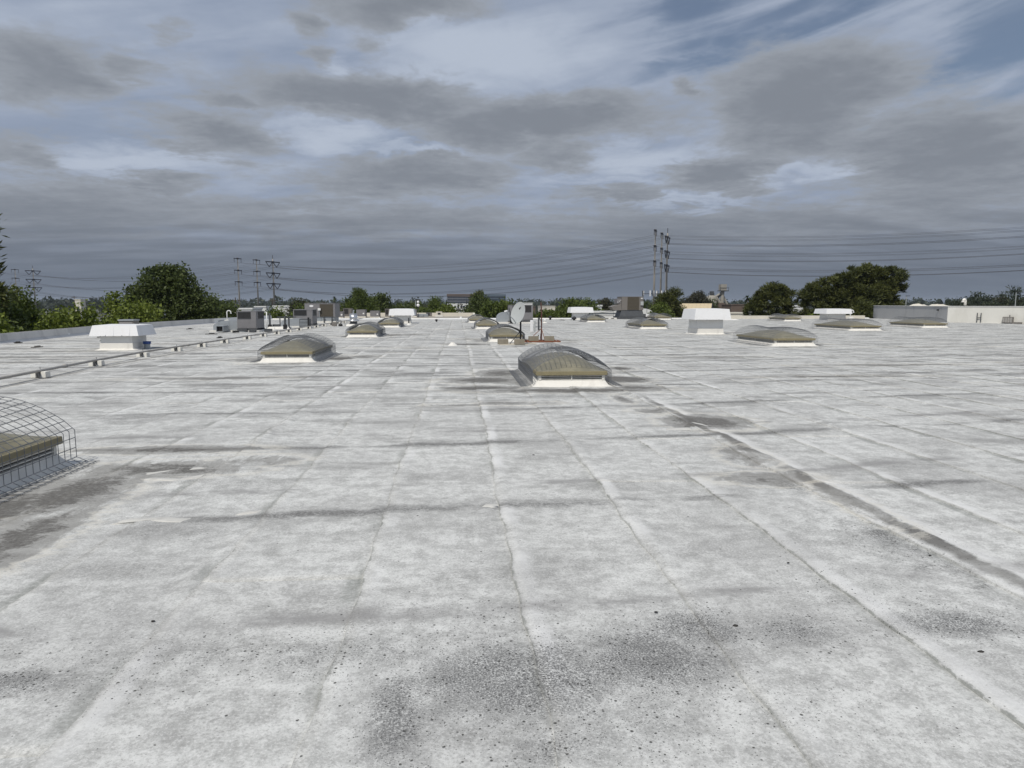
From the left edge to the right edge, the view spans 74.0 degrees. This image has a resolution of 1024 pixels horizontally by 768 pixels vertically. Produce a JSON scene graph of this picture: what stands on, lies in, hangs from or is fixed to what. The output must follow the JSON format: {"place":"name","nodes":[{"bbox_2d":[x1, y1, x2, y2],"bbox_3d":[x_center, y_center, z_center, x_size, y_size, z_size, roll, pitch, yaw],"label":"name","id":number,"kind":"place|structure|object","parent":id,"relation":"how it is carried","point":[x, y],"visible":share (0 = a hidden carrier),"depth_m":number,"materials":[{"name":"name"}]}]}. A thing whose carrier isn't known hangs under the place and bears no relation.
{"place":"outdoors","nodes":[
{"label":"outdoors","id":0,"kind":"place"},
{"bbox_2d":[74,299,85,317],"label":"stair tower","id":1,"kind":"structure","parent":0,"point":[79,301],"depth_m":303.95,"materials":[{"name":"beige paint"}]},
{"bbox_2d":[45,305,814,320],"bbox_3d":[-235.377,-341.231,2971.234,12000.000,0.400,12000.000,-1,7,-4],"label":"ground","id":2,"kind":"structure","parent":0,"point":[255,305],"depth_m":682.97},
{"bbox_2d":[0,312,21,332],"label":"tree","id":3,"kind":"object","parent":2,"relation":"on","point":[6,325],"visible":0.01,"depth_m":37.36,"materials":[{"name":"green plant"}]},
{"bbox_2d":[0,213,25,331],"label":"pine tree","id":4,"kind":"object","parent":2,"relation":"on","point":[4,291],"visible":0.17,"depth_m":43.40,"materials":[{"name":"green plant"}]},
{"bbox_2d":[0,299,29,331],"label":"tree","id":5,"kind":"object","parent":2,"relation":"on","point":[18,327],"visible":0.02,"depth_m":39.38,"materials":[{"name":"green plant"}]},
{"bbox_2d":[0,302,43,330],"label":"tree","id":6,"kind":"object","parent":2,"relation":"on","point":[12,315],"visible":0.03,"depth_m":44.64,"materials":[{"name":"green plant"}]},
{"bbox_2d":[0,285,53,327],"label":"tree","id":7,"kind":"object","parent":2,"relation":"on","point":[27,307],"visible":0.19,"depth_m":48.18,"materials":[{"name":"green plant"}]},
{"bbox_2d":[25,266,41,305],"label":"transmission pole","id":8,"kind":"object","parent":2,"relation":"on","point":[33,279],"visible":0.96,"depth_m":480.88,"materials":[{"name":"metal"}]},
{"bbox_2d":[30,307,76,330],"bbox_3d":[-28.383,-0.590,42.570,5.428,8.419,5.272,4,8,30],"label":"tree","id":9,"kind":"object","parent":2,"relation":"on","point":[58,320],"visible":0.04,"depth_m":41.81,"materials":[{"name":"green plant"}]},
{"bbox_2d":[38,299,106,327],"bbox_3d":[-29.568,-1.402,47.103,6.010,8.973,5.697,5,8,37],"label":"tree","id":10,"kind":"object","parent":2,"relation":"on","point":[89,318],"visible":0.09,"depth_m":46.17,"materials":[{"name":"green plant"}]},
{"bbox_2d":[99,290,124,322],"bbox_3d":[-31.393,-2.556,53.808,2.719,9.690,2.585,-2,7,-16],"label":"tree","id":11,"kind":"object","parent":2,"relation":"on","point":[115,295],"visible":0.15,"depth_m":53.06,"materials":[{"name":"green plant"}]},
{"bbox_2d":[98,315,126,324],"bbox_3d":[-26.905,-0.759,46.379,4.483,7.862,4.472,-5,8,-37],"label":"tree","id":12,"kind":"object","parent":2,"relation":"on","point":[114,320],"depth_m":45.35,"materials":[{"name":"green plant"}]},
{"bbox_2d":[94,295,169,323],"bbox_3d":[-28.956,-2.034,51.224,6.406,9.263,5.580,-6,9,-41],"label":"tree","id":13,"kind":"object","parent":2,"relation":"on","point":[131,311],"visible":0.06,"depth_m":50.80,"materials":[{"name":"green plant"}]},
{"bbox_2d":[122,261,227,321],"bbox_3d":[-29.680,-4.593,59.748,9.032,12.357,6.511,-1,7,-4],"label":"broadleaf tree","id":14,"kind":"object","parent":2,"relation":"on","point":[170,290],"visible":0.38,"depth_m":58.37,"materials":[{"name":"green plant"}]},
{"bbox_2d":[209,293,241,317],"bbox_3d":[-27.501,-3.769,64.191,5.707,9.673,5.770,2,7,14],"label":"tree","id":15,"kind":"object","parent":2,"relation":"on","point":[229,306],"visible":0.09,"depth_m":63.11,"materials":[{"name":"green plant"}]},
{"bbox_2d":[234,258,241,307],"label":"transmission pole","id":16,"kind":"object","parent":2,"relation":"on","point":[238,270],"visible":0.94,"depth_m":347.15,"materials":[{"name":"metal"}]},
{"bbox_2d":[253,259,260,305],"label":"transmission pole","id":17,"kind":"object","parent":2,"relation":"on","point":[256,271],"visible":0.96,"depth_m":359.13,"materials":[{"name":"metal"}]},
{"bbox_2d":[265,255,280,305],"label":"transmission pole","id":18,"kind":"object","parent":2,"relation":"on","point":[273,273],"visible":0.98,"depth_m":369.59,"materials":[{"name":"metal"}]},
{"bbox_2d":[264,305,290,317],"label":"tree","id":19,"kind":"object","parent":2,"relation":"on","point":[280,314],"visible":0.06,"depth_m":81.20,"materials":[{"name":"green plant"}]},
{"bbox_2d":[284,298,309,316],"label":"tree","id":20,"kind":"object","parent":2,"relation":"on","point":[294,306],"visible":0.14,"depth_m":164.00,"materials":[{"name":"green plant"}]},
{"bbox_2d":[340,287,380,312],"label":"tree","id":21,"kind":"object","parent":2,"relation":"on","point":[363,301],"visible":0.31,"depth_m":120.86,"materials":[{"name":"green plant"}]},
{"bbox_2d":[370,292,397,312],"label":"tree","id":22,"kind":"object","parent":2,"relation":"on","point":[383,303],"visible":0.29,"depth_m":127.47,"materials":[{"name":"green plant"}]},
{"bbox_2d":[392,301,427,309],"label":"tree","id":23,"kind":"object","parent":2,"relation":"on","point":[408,305],"visible":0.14,"depth_m":146.37,"materials":[{"name":"green plant"}]},
{"bbox_2d":[412,303,431,312],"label":"tree","id":24,"kind":"object","parent":2,"relation":"on","point":[422,310],"visible":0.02,"depth_m":115.79,"materials":[{"name":"green plant"}]},
{"bbox_2d":[367,316,482,317],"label":"neighbour roof","id":25,"kind":"structure","parent":2,"relation":"on","point":[434,316],"depth_m":93.31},
{"bbox_2d":[356,310,367,317],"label":"air conditioner","id":26,"kind":"object","parent":25,"relation":"on","point":[361,313],"visible":0.88,"depth_m":84.35,"materials":[{"name":"beige paint"}]},
{"bbox_2d":[367,313,474,315],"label":"parapet","id":27,"kind":"structure","parent":25,"relation":"on","point":[446,314],"depth_m":95.61,"materials":[{"name":"beige paint"}]},
{"bbox_2d":[425,295,443,310],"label":"tree","id":28,"kind":"object","parent":2,"relation":"on","point":[434,302],"visible":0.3,"depth_m":127.45,"materials":[{"name":"green plant"}]},
{"bbox_2d":[425,302,460,312],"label":"tree","id":29,"kind":"object","parent":2,"relation":"on","point":[448,308],"visible":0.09,"depth_m":110.66,"materials":[{"name":"green plant"}]},
{"bbox_2d":[460,291,490,317],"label":"tree","id":30,"kind":"object","parent":2,"relation":"on","point":[475,304],"visible":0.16,"depth_m":106.80,"materials":[{"name":"green plant"}]},
{"bbox_2d":[479,296,515,317],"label":"tree","id":31,"kind":"object","parent":2,"relation":"on","point":[488,309],"visible":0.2,"depth_m":98.26,"materials":[{"name":"green plant"}]},
{"bbox_2d":[0,318,1023,767],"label":"roof","id":32,"kind":"structure","parent":2,"relation":"on","point":[420,544],"depth_m":4.36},
{"bbox_2d":[30,371,50,377],"bbox_3d":[-10.239,-0.256,14.763,0.319,0.230,0.198,-1,7,-4],"label":"pipe support","id":33,"kind":"object","parent":32,"relation":"on","point":[44,374],"visible":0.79,"depth_m":14.70,"materials":[{"name":"grey metal"}]},
{"bbox_2d":[0,396,99,504],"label":"skylight","id":34,"kind":"object","parent":32,"relation":"on","point":[25,458],"visible":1,"depth_m":6.28,"materials":[{"name":"paint"}]},
{"bbox_2d":[88,358,104,365],"bbox_3d":[-10.733,-0.586,17.564,0.319,0.230,0.198,-1,7,-9],"label":"pipe support","id":35,"kind":"object","parent":32,"relation":"on","point":[99,363],"visible":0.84,"depth_m":17.50,"materials":[{"name":"grey metal"}]},
{"bbox_2d":[89,324,155,349],"bbox_3d":[-13.767,-1.682,24.109,1.640,0.891,1.428,-1,7,-4],"label":"hooded vent","id":36,"kind":"object","parent":32,"relation":"on","point":[122,336],"visible":0.97,"depth_m":23.56,"materials":[{"name":"metal"}]},
{"bbox_2d":[118,319,139,323],"bbox_3d":[-15.960,-2.215,28.371,0.620,0.960,0.560,-1,7,-4],"label":"exhaust stack","id":37,"kind":"object","parent":32,"relation":"on","point":[128,321],"visible":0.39,"depth_m":28.07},
{"bbox_2d":[0,315,271,344],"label":"parapet","id":38,"kind":"structure","parent":32,"relation":"on","point":[25,336],"depth_m":32.85,"materials":[{"name":"white paint"}]},
{"bbox_2d":[216,325,228,331],"bbox_3d":[-16.312,-3.119,38.286,0.380,0.335,0.900,-1,7,-4],"label":"duct stub","id":39,"kind":"object","parent":32,"relation":"on","point":[222,328],"visible":1,"depth_m":37.96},
{"bbox_2d":[209,311,264,331],"bbox_3d":[-15.887,-3.642,39.456,2.800,1.191,2.030,-1,7,-4],"label":"air conditioner","id":40,"kind":"object","parent":32,"relation":"on","point":[246,321],"visible":0.96,"depth_m":38.82,"materials":[{"name":"grey metal"}]},
{"bbox_2d":[266,304,295,328],"bbox_3d":[-14.644,-4.385,43.393,1.855,1.746,1.062,-1,7,-4],"label":"equipment frame","id":41,"kind":"object","parent":32,"relation":"on","point":[277,326],"visible":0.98,"depth_m":43.03,"materials":[{"name":"grey metal"}]},
{"bbox_2d":[281,318,301,326],"bbox_3d":[-15.170,-4.211,46.834,1.470,0.596,1.100,-1,7,-4],"label":"sheet metal duct","id":42,"kind":"object","parent":32,"relation":"on","point":[294,322],"visible":0.52,"depth_m":46.40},
{"bbox_2d":[251,333,342,362],"bbox_3d":[-6.300,-1.121,20.123,1.985,0.704,3.228,-1,7,-4],"label":"skylight","id":43,"kind":"object","parent":32,"relation":"on","point":[301,349],"visible":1,"depth_m":18.93,"materials":[{"name":"paint"}]},
{"bbox_2d":[293,309,317,325],"bbox_3d":[-15.117,-4.859,49.741,1.600,1.200,1.800,-1,7,-4],"label":"air conditioner","id":44,"kind":"object","parent":32,"relation":"on","point":[311,314],"visible":0.79,"depth_m":48.94,"materials":[{"name":"grey metal"}]},
{"bbox_2d":[299,317,312,327],"bbox_3d":[-13.620,-4.033,44.806,1.000,0.716,1.000,-1,7,-4],"label":"filter box","id":45,"kind":"object","parent":32,"relation":"on","point":[304,322],"visible":0.74,"depth_m":44.49,"materials":[{"name":"grey metal"}]},
{"bbox_2d":[304,303,339,322],"bbox_3d":[-16.252,-6.099,58.343,2.700,1.650,2.700,-1,7,-4],"label":"air conditioner","id":46,"kind":"object","parent":32,"relation":"on","point":[328,312],"visible":0.85,"depth_m":57.23,"materials":[{"name":"white paint"}]},
{"bbox_2d":[346,310,360,325],"bbox_3d":[-11.566,-4.826,49.622,1.100,1.164,1.100,-1,7,-4],"label":"exhaust fan","id":47,"kind":"object","parent":32,"relation":"on","point":[353,320],"visible":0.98,"depth_m":49.37,"materials":[{"name":"metal"}]},
{"bbox_2d":[343,322,387,336],"bbox_3d":[-7.331,-2.759,34.142,2.025,0.678,3.237,-1,7,-4],"label":"skylight","id":48,"kind":"object","parent":32,"relation":"on","point":[371,329],"visible":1,"depth_m":32.84,"materials":[{"name":"paint"}]},
{"bbox_2d":[377,317,404,327],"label":"skylight","id":49,"kind":"object","parent":32,"relation":"on","point":[390,322],"visible":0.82,"depth_m":46.34,"materials":[{"name":"paint"}]},
{"bbox_2d":[389,309,415,323],"bbox_3d":[-9.073,-5.646,56.385,2.100,1.211,2.008,-1,7,-4],"label":"hooded vent","id":50,"kind":"object","parent":32,"relation":"on","point":[404,315],"visible":0.85,"depth_m":55.45,"materials":[{"name":"metal"}]},
{"bbox_2d":[465,314,485,322],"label":"skylight","id":51,"kind":"object","parent":32,"relation":"on","point":[474,318],"visible":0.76,"depth_m":58.41,"materials":[{"name":"paint"}]},
{"bbox_2d":[471,317,498,328],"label":"skylight","id":52,"kind":"object","parent":32,"relation":"on","point":[484,324],"visible":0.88,"depth_m":43.61,"materials":[{"name":"paint"}]},
{"bbox_2d":[481,324,525,341],"bbox_3d":[-0.348,-2.296,30.204,2.025,0.678,3.237,-1,7,-4],"label":"skylight","id":53,"kind":"object","parent":32,"relation":"on","point":[493,333],"visible":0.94,"depth_m":28.97,"materials":[{"name":"paint"}]},
{"bbox_2d":[493,305,533,323],"bbox_3d":[0.158,-5.792,56.336,3.300,1.510,3.120,-1,7,-4],"label":"air conditioner","id":54,"kind":"object","parent":32,"relation":"on","point":[503,318],"visible":0.59,"depth_m":55.60,"materials":[{"name":"grey metal"}]},
{"bbox_2d":[500,302,535,344],"bbox_3d":[0.240,-2.385,26.676,1.500,1.670,0.880,-1,7,-4],"label":"dish antenna","id":55,"kind":"object","parent":32,"relation":"on","point":[517,313],"visible":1,"depth_m":26.63,"materials":[{"name":"grey metal"}]},
{"bbox_2d":[525,302,560,341],"bbox_3d":[1.245,-2.610,28.678,1.500,1.652,1.000,-1,7,-4],"label":"antenna mast","id":56,"kind":"object","parent":32,"relation":"on","point":[538,326],"visible":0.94,"depth_m":28.52,"materials":[{"name":"metal"}]},
{"bbox_2d":[509,343,620,386],"bbox_3d":[1.043,-0.478,14.670,1.985,0.704,3.228,-1,7,-4],"label":"skylight","id":57,"kind":"object","parent":32,"relation":"on","point":[560,367],"visible":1,"depth_m":13.39,"materials":[{"name":"paint"}]},
{"bbox_2d":[272,317,867,318],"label":"roof edge","id":58,"kind":"object","parent":32,"relation":"on","point":[454,318],"visible":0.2,"depth_m":71.56,"materials":[{"name":"white paint"}]},
{"bbox_2d":[567,307,593,319],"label":"hooded vent","id":59,"kind":"object","parent":32,"relation":"on","point":[577,312],"visible":0.83,"depth_m":69.12,"materials":[{"name":"metal"}]},
{"bbox_2d":[580,314,605,321],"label":"skylight","id":60,"kind":"object","parent":32,"relation":"on","point":[591,318],"visible":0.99,"depth_m":59.78,"materials":[{"name":"paint"}]},
{"bbox_2d":[609,297,645,318],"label":"air conditioner","id":61,"kind":"object","parent":32,"relation":"on","point":[628,307],"visible":0.98,"depth_m":71.75,"materials":[{"name":"grey metal"}]},
{"bbox_2d":[625,317,670,328],"bbox_3d":[8.917,-4.059,45.174,2.430,0.678,3.884,-1,7,-4],"label":"skylight","id":62,"kind":"object","parent":32,"relation":"on","point":[642,323],"visible":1,"depth_m":43.79,"materials":[{"name":"paint"}]},
{"bbox_2d":[644,313,673,319],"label":"skylight","id":63,"kind":"object","parent":32,"relation":"on","point":[661,316],"visible":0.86,"depth_m":69.06,"materials":[{"name":"paint"}]},
{"bbox_2d":[681,308,730,333],"bbox_3d":[10.405,-3.382,36.531,1.980,1.361,2.108,-1,7,-4],"label":"hooded vent","id":64,"kind":"object","parent":32,"relation":"on","point":[705,320],"visible":0.99,"depth_m":35.79,"materials":[{"name":"metal"}]},
{"bbox_2d":[732,325,822,345],"bbox_3d":[10.587,-1.995,27.526,2.321,0.708,3.787,-1,7,-4],"label":"skylight","id":65,"kind":"object","parent":32,"relation":"on","point":[776,336],"visible":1,"depth_m":26.38,"materials":[{"name":"paint"}]},
{"bbox_2d":[769,313,801,320],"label":"skylight","id":66,"kind":"object","parent":32,"relation":"on","point":[784,317],"visible":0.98,"depth_m":63.83,"materials":[{"name":"paint"}]},
{"bbox_2d":[731,315,864,318],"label":"cream edge","id":67,"kind":"object","parent":32,"relation":"on","point":[801,317],"visible":0.47,"depth_m":73.47,"materials":[{"name":"paint"}]},
{"bbox_2d":[814,309,851,319],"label":"hooded vent","id":68,"kind":"object","parent":32,"relation":"on","point":[833,313],"visible":0.85,"depth_m":67.68,"materials":[{"name":"metal"}]},
{"bbox_2d":[811,318,882,330],"bbox_3d":[21.000,-3.783,42.700,2.738,0.708,4.467,-1,7,-4],"label":"skylight","id":69,"kind":"object","parent":32,"relation":"on","point":[844,325],"visible":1,"depth_m":41.42,"materials":[{"name":"paint"}]},
{"bbox_2d":[888,316,952,327],"bbox_3d":[28.342,-4.350,47.517,2.420,0.708,3.949,-1,7,-4],"label":"skylight","id":70,"kind":"object","parent":32,"relation":"on","point":[917,322],"visible":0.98,"depth_m":46.56,"materials":[{"name":"paint"}]},
{"bbox_3d":[-11.715,-1.786,27.748,0.319,0.230,0.198,0,7,-4],"label":"pipe support","id":71,"kind":"object","parent":32,"relation":"on","visible":0},
{"bbox_2d":[0,318,362,379],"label":"gas pipe","id":72,"kind":"object","parent":71,"relation":"attached to","point":[52,368],"visible":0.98,"depth_m":18.83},
{"bbox_2d":[28,294,1023,310],"bbox_3d":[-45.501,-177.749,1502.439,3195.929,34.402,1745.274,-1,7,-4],"label":"distant woods","id":73,"kind":"object","parent":2,"relation":"on","point":[50,303],"visible":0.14,"depth_m":992.99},
{"bbox_2d":[533,308,562,317],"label":"tree","id":74,"kind":"object","parent":2,"relation":"on","point":[548,313],"visible":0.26,"depth_m":111.14,"materials":[{"name":"green plant"}]},
{"bbox_2d":[552,297,589,317],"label":"tree","id":75,"kind":"object","parent":2,"relation":"on","point":[563,308],"visible":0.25,"depth_m":115.26,"materials":[{"name":"green plant"}]},
{"bbox_2d":[579,297,604,310],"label":"tree","id":76,"kind":"object","parent":2,"relation":"on","point":[586,301],"visible":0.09,"depth_m":125.35,"materials":[{"name":"green plant"}]},
{"bbox_2d":[590,311,615,317],"bbox_3d":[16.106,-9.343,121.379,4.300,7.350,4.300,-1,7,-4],"label":"white trailer","id":77,"kind":"object","parent":2,"relation":"on","point":[604,313],"visible":0.05,"depth_m":118.99,"materials":[{"name":"paint"}]},
{"bbox_2d":[591,297,614,310],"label":"tree","id":78,"kind":"object","parent":2,"relation":"on","point":[606,303],"visible":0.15,"depth_m":145.34,"materials":[{"name":"green plant"}]},
{"bbox_2d":[642,229,665,303],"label":"transmission pole","id":79,"kind":"object","parent":2,"relation":"on","point":[653,293],"visible":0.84,"depth_m":263.22,"materials":[{"name":"metal"}]},
{"bbox_2d":[242,252,651,281],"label":"power line","id":80,"kind":"object","parent":79,"relation":"attached to","point":[437,279],"visible":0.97,"depth_m":309.16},
{"bbox_2d":[669,246,1013,253],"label":"power line","id":81,"kind":"object","parent":79,"relation":"attached to","point":[817,253],"visible":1,"depth_m":241.18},
{"bbox_2d":[647,300,675,317],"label":"tree","id":82,"kind":"object","parent":2,"relation":"on","point":[659,307],"visible":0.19,"depth_m":106.74,"materials":[{"name":"green plant"}]},
{"bbox_2d":[660,232,663,292],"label":"transmission pole","id":83,"kind":"object","parent":2,"relation":"on","point":[661,251],"visible":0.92,"depth_m":275.25,"materials":[{"name":"metal"}]},
{"bbox_2d":[664,228,669,290],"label":"transmission pole","id":84,"kind":"object","parent":2,"relation":"on","point":[666,265],"visible":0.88,"depth_m":285.62,"materials":[{"name":"metal"}]},
{"bbox_2d":[272,258,662,284],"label":"power line","id":85,"kind":"object","parent":84,"relation":"attached to","point":[488,281],"visible":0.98,"depth_m":311.59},
{"bbox_2d":[274,243,665,272],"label":"power line","id":86,"kind":"object","parent":84,"relation":"attached to","point":[485,268],"visible":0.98,"depth_m":313.80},
{"bbox_2d":[277,245,662,273],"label":"power line","id":87,"kind":"object","parent":84,"relation":"attached to","point":[485,269],"visible":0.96,"depth_m":322.20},
{"bbox_2d":[277,259,664,285],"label":"power line","id":88,"kind":"object","parent":84,"relation":"attached to","point":[483,282],"visible":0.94,"depth_m":323.43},
{"bbox_2d":[668,236,1018,244],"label":"power line","id":89,"kind":"object","parent":84,"relation":"attached to","point":[876,243],"visible":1,"depth_m":249.08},
{"bbox_2d":[669,237,1019,246],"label":"power line","id":90,"kind":"object","parent":84,"relation":"attached to","point":[844,245],"visible":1,"depth_m":261.41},
{"bbox_2d":[668,270,1023,276],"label":"power line","id":91,"kind":"object","parent":84,"relation":"attached to","point":[825,276],"visible":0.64,"depth_m":267.30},
{"bbox_2d":[676,270,1019,275],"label":"power line","id":92,"kind":"object","parent":84,"relation":"attached to","point":[914,274],"visible":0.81,"depth_m":266.93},
{"bbox_2d":[675,253,1023,260],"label":"power line","id":93,"kind":"object","parent":84,"relation":"attached to","point":[854,260],"visible":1,"depth_m":255.63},
{"bbox_2d":[682,254,1022,261],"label":"power line","id":94,"kind":"object","parent":84,"relation":"attached to","point":[849,261],"visible":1,"depth_m":262.25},
{"bbox_2d":[650,285,686,317],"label":"tree","id":95,"kind":"object","parent":2,"relation":"on","point":[671,296],"visible":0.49,"depth_m":112.87,"materials":[{"name":"green plant"}]},
{"bbox_2d":[681,290,713,305],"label":"tree","id":96,"kind":"object","parent":2,"relation":"on","point":[698,297],"visible":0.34,"depth_m":231.25,"materials":[{"name":"green plant"}]},
{"bbox_2d":[707,284,728,308],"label":"batching plant","id":97,"kind":"object","parent":2,"relation":"on","point":[722,288],"visible":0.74,"depth_m":272.03,"materials":[{"name":"metal"}]},
{"bbox_2d":[742,280,799,315],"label":"tree","id":98,"kind":"object","parent":2,"relation":"on","point":[778,296],"visible":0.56,"depth_m":93.34,"materials":[{"name":"green plant"}]},
{"bbox_2d":[795,262,910,315],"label":"tree","id":99,"kind":"object","parent":2,"relation":"on","point":[868,281],"visible":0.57,"depth_m":87.89,"materials":[{"name":"green plant"}]},
{"bbox_2d":[847,298,880,317],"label":"tree","id":100,"kind":"object","parent":2,"relation":"on","point":[861,308],"visible":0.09,"depth_m":77.53,"materials":[{"name":"green plant"}]},
{"bbox_2d":[873,305,1023,323],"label":"adjoining building","id":101,"kind":"structure","parent":2,"relation":"on","point":[988,314],"depth_m":58.16,"materials":[{"name":"grey paint"}]},
{"bbox_2d":[962,291,987,305],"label":"distant tree","id":102,"kind":"object","parent":2,"relation":"on","point":[975,296],"visible":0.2,"depth_m":239.77,"materials":[{"name":"green plant"}]},
{"bbox_2d":[999,294,1022,305],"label":"distant tree","id":103,"kind":"object","parent":2,"relation":"on","point":[1011,301],"visible":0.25,"depth_m":172.00,"materials":[{"name":"green plant"}]},
{"bbox_2d":[1004,285,1023,305],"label":"distant tree","id":104,"kind":"object","parent":2,"relation":"on","point":[1014,291],"visible":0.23,"depth_m":195.25,"materials":[{"name":"green plant"}]},
{"bbox_2d":[447,294,505,302],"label":"office block","id":105,"kind":"structure","parent":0,"point":[453,298],"depth_m":692.76,"materials":[{"name":"grey glass"}]},
{"bbox_2d":[0,0,1023,304],"label":"sky","id":106,"kind":"structure","parent":0,"point":[365,137],"materials":[{"name":"grey"}]},
{"bbox_2d":[680,303,712,308],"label":"tan warehouse","id":107,"kind":"structure","parent":0,"point":[698,305],"depth_m":189.51,"materials":[{"name":"metal"}]},
{"bbox_2d":[721,304,744,311],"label":"brown building","id":108,"kind":"structure","parent":0,"point":[735,307],"depth_m":214.99,"materials":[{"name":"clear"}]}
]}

